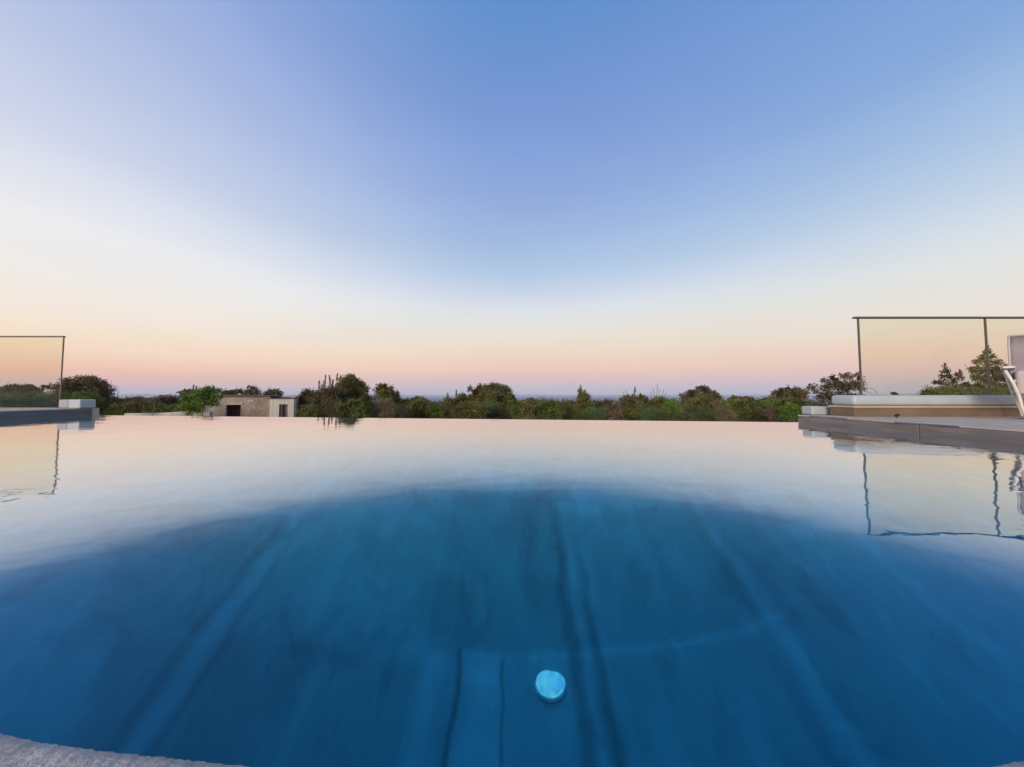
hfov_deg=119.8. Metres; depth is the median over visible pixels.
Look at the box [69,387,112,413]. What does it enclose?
shrub
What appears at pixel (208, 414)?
boundary wall
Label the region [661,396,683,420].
shrub
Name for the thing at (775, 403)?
shrub
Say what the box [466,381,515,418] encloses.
broad tree
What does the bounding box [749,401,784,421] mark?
bush
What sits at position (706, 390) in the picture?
rounded pine
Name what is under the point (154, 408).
shrub
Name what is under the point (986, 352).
glass railing
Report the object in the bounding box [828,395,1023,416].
wall
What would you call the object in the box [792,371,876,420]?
reddish tree
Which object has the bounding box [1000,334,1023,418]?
garden chair
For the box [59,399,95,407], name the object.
curb
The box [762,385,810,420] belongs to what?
pine grove tree
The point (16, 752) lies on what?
coping
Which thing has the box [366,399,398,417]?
bush
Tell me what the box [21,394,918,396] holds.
hills
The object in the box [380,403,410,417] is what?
bush
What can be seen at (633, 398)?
domed tree
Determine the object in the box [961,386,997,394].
hedge bush
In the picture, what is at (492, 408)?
bush
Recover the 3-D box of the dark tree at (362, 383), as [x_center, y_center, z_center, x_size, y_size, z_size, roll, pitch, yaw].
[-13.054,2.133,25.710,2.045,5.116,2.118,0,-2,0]
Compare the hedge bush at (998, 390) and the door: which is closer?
the hedge bush at (998, 390)
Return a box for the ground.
[430,401,747,421]
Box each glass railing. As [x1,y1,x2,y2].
[0,336,65,407]
[852,317,1023,394]
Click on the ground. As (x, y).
(596, 419)
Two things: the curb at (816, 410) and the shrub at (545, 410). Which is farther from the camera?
the shrub at (545, 410)
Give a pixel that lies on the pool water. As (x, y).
(284, 591)
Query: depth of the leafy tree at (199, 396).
16.13 m
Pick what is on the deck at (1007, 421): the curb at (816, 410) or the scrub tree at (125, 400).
the curb at (816, 410)
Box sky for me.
[0,0,1023,394]
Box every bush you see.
[294,404,328,417]
[320,398,355,417]
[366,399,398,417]
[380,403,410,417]
[395,404,414,417]
[403,397,430,417]
[437,397,455,418]
[444,403,466,418]
[451,400,490,418]
[479,400,501,418]
[488,403,514,418]
[511,398,540,419]
[533,396,553,405]
[558,399,591,419]
[580,405,610,419]
[600,402,623,419]
[612,401,628,419]
[621,400,649,420]
[635,405,666,420]
[682,401,716,420]
[709,402,747,421]
[717,398,760,421]
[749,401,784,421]
[759,406,800,421]
[783,398,814,414]
[911,384,954,394]
[944,384,973,394]
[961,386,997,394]
[991,385,1010,394]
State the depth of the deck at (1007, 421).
3.27 m
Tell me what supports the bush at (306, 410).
on the ground
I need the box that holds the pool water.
[0,415,1023,766]
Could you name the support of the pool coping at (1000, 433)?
on the pool basin
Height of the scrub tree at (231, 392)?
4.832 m
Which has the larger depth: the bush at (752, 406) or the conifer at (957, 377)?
the bush at (752, 406)
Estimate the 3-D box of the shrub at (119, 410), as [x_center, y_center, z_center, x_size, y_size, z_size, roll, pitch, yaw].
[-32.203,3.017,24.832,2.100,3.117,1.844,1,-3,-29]
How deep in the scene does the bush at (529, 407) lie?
17.43 m
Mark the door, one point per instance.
(283, 408)
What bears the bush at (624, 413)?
on the ground
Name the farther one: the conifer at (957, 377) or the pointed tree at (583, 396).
the pointed tree at (583, 396)
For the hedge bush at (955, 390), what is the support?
on the ground
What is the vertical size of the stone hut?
3.326 m
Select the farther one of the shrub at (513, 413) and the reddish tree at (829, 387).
the shrub at (513, 413)
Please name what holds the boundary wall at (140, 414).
on the ground
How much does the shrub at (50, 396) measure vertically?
3.778 m
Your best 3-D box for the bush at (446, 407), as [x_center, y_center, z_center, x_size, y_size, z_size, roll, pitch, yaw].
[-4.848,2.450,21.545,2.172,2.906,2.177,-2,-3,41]
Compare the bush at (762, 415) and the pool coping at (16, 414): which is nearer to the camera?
the pool coping at (16, 414)
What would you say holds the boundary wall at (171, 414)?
on the ground
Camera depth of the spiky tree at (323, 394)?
21.11 m
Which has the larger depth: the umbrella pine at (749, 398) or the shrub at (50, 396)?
the umbrella pine at (749, 398)
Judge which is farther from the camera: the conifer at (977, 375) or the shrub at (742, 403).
the shrub at (742, 403)
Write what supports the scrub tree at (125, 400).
on the ground
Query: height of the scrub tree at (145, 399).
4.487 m
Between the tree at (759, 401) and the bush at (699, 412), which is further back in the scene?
the tree at (759, 401)
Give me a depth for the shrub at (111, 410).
24.49 m
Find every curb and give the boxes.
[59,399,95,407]
[802,406,829,414]
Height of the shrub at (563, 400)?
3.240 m
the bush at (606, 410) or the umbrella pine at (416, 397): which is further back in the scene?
the umbrella pine at (416, 397)
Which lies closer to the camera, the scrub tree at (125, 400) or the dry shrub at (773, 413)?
the dry shrub at (773, 413)
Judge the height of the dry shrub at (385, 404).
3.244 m
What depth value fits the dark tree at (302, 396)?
25.35 m
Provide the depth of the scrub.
534.23 m
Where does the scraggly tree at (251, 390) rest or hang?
on the ground
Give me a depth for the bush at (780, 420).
17.49 m
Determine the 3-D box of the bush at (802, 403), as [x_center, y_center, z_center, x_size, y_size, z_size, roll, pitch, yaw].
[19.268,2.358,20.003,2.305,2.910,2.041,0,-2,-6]
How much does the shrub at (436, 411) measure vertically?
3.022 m
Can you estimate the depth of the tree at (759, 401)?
32.48 m
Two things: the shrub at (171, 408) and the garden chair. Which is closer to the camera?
the garden chair
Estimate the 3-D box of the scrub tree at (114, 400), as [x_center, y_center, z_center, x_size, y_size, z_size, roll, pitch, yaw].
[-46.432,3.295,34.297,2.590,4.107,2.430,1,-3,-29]
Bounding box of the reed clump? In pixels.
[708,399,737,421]
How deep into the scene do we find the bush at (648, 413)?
20.19 m
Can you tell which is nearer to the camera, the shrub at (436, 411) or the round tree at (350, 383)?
the shrub at (436, 411)
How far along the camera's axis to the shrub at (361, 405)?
16.07 m
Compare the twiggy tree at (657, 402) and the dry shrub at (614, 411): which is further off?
the twiggy tree at (657, 402)
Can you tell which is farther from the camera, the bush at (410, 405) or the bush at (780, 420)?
the bush at (410, 405)
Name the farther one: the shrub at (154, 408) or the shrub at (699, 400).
the shrub at (154, 408)
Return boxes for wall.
[124,413,152,415]
[153,411,187,415]
[184,412,212,415]
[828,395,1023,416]
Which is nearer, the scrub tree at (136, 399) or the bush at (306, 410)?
the bush at (306, 410)
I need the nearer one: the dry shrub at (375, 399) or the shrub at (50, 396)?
the shrub at (50, 396)
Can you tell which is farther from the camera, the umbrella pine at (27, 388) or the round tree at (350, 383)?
the umbrella pine at (27, 388)
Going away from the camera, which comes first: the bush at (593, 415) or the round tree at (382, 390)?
the bush at (593, 415)
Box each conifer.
[931,363,970,391]
[962,345,1008,390]
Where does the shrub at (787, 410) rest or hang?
on the ground
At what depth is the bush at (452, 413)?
19.05 m
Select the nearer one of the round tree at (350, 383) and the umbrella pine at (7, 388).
the round tree at (350, 383)
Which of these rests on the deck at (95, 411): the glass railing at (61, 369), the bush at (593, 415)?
the glass railing at (61, 369)
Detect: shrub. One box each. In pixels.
[0,388,41,406]
[1,390,58,406]
[27,389,73,406]
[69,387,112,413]
[99,402,126,414]
[112,401,136,414]
[122,401,156,412]
[140,403,168,412]
[157,404,185,412]
[335,391,378,417]
[370,392,381,417]
[377,396,397,417]
[411,400,432,418]
[427,400,445,418]
[508,399,524,418]
[535,398,565,419]
[556,398,571,419]
[606,401,623,419]
[652,410,696,420]
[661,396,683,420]
[682,394,717,420]
[720,398,761,421]
[755,396,812,417]
[763,407,778,421]
[775,401,806,421]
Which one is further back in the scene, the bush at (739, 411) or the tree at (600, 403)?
the tree at (600, 403)
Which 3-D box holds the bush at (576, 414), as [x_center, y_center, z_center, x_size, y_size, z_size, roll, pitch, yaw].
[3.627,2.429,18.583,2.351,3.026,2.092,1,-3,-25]
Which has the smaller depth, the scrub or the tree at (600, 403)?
the tree at (600, 403)
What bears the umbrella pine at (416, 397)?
on the ground
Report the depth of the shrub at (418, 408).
20.30 m
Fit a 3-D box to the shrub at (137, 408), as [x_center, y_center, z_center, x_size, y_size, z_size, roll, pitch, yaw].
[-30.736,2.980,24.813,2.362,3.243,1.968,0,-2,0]
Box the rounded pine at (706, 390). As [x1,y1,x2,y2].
[677,384,725,420]
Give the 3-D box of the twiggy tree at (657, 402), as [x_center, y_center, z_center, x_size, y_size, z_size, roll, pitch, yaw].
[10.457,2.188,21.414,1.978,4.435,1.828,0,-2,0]
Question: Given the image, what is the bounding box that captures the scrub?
[19,400,826,413]
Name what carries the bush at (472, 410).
on the ground
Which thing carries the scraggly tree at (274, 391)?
on the ground
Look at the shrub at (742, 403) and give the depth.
19.43 m
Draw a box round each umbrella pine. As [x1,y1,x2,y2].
[0,383,22,404]
[12,383,44,394]
[176,388,191,398]
[411,396,431,418]
[520,397,541,419]
[727,395,742,419]
[741,396,755,402]
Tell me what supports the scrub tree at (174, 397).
on the ground
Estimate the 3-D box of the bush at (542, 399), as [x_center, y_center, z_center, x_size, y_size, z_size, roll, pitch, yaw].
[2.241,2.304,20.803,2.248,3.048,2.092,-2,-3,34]
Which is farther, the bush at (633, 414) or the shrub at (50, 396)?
the bush at (633, 414)
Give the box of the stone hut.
[205,395,298,416]
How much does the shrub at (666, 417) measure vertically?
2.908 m
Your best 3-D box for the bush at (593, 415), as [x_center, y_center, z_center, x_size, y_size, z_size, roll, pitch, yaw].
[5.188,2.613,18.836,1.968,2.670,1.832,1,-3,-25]
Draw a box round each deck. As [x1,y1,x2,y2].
[0,408,98,414]
[831,415,1023,427]
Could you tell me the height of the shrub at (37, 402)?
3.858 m
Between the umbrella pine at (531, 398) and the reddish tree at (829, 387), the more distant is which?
the umbrella pine at (531, 398)
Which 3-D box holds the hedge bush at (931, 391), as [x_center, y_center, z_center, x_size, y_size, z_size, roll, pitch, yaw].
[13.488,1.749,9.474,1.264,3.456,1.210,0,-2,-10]
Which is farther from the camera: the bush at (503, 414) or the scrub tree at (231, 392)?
the scrub tree at (231, 392)
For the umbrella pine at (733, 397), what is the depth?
39.12 m
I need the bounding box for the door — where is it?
[279,404,287,416]
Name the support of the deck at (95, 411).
on the ground
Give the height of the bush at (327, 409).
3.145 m
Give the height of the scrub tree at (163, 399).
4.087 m
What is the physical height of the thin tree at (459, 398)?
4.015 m
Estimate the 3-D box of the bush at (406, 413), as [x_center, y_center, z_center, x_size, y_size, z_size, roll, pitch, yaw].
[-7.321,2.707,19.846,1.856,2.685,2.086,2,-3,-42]
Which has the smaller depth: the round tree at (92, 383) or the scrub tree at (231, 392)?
the round tree at (92, 383)
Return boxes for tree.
[40,385,51,389]
[46,374,124,405]
[108,396,124,404]
[117,396,142,403]
[127,396,144,404]
[135,396,153,403]
[146,395,175,405]
[152,393,185,409]
[175,385,226,415]
[220,387,243,394]
[237,384,261,394]
[262,388,285,395]
[294,388,321,416]
[306,373,348,414]
[336,372,364,403]
[356,380,370,397]
[371,382,403,415]
[401,397,410,406]
[442,390,468,418]
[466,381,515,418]
[574,385,596,409]
[594,398,613,419]
[616,387,649,420]
[647,383,666,420]
[753,396,768,421]
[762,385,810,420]
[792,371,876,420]
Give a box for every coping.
[0,409,91,418]
[0,734,1023,766]
[798,415,1023,442]
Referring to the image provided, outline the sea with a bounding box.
[1,396,828,405]
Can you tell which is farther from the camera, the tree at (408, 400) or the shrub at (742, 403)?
the tree at (408, 400)
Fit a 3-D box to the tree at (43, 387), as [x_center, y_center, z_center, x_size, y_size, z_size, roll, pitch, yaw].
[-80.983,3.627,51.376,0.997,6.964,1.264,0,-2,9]
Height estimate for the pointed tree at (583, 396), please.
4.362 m
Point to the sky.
(416, 197)
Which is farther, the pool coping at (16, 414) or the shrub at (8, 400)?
the shrub at (8, 400)
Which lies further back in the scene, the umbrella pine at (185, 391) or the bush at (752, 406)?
the umbrella pine at (185, 391)

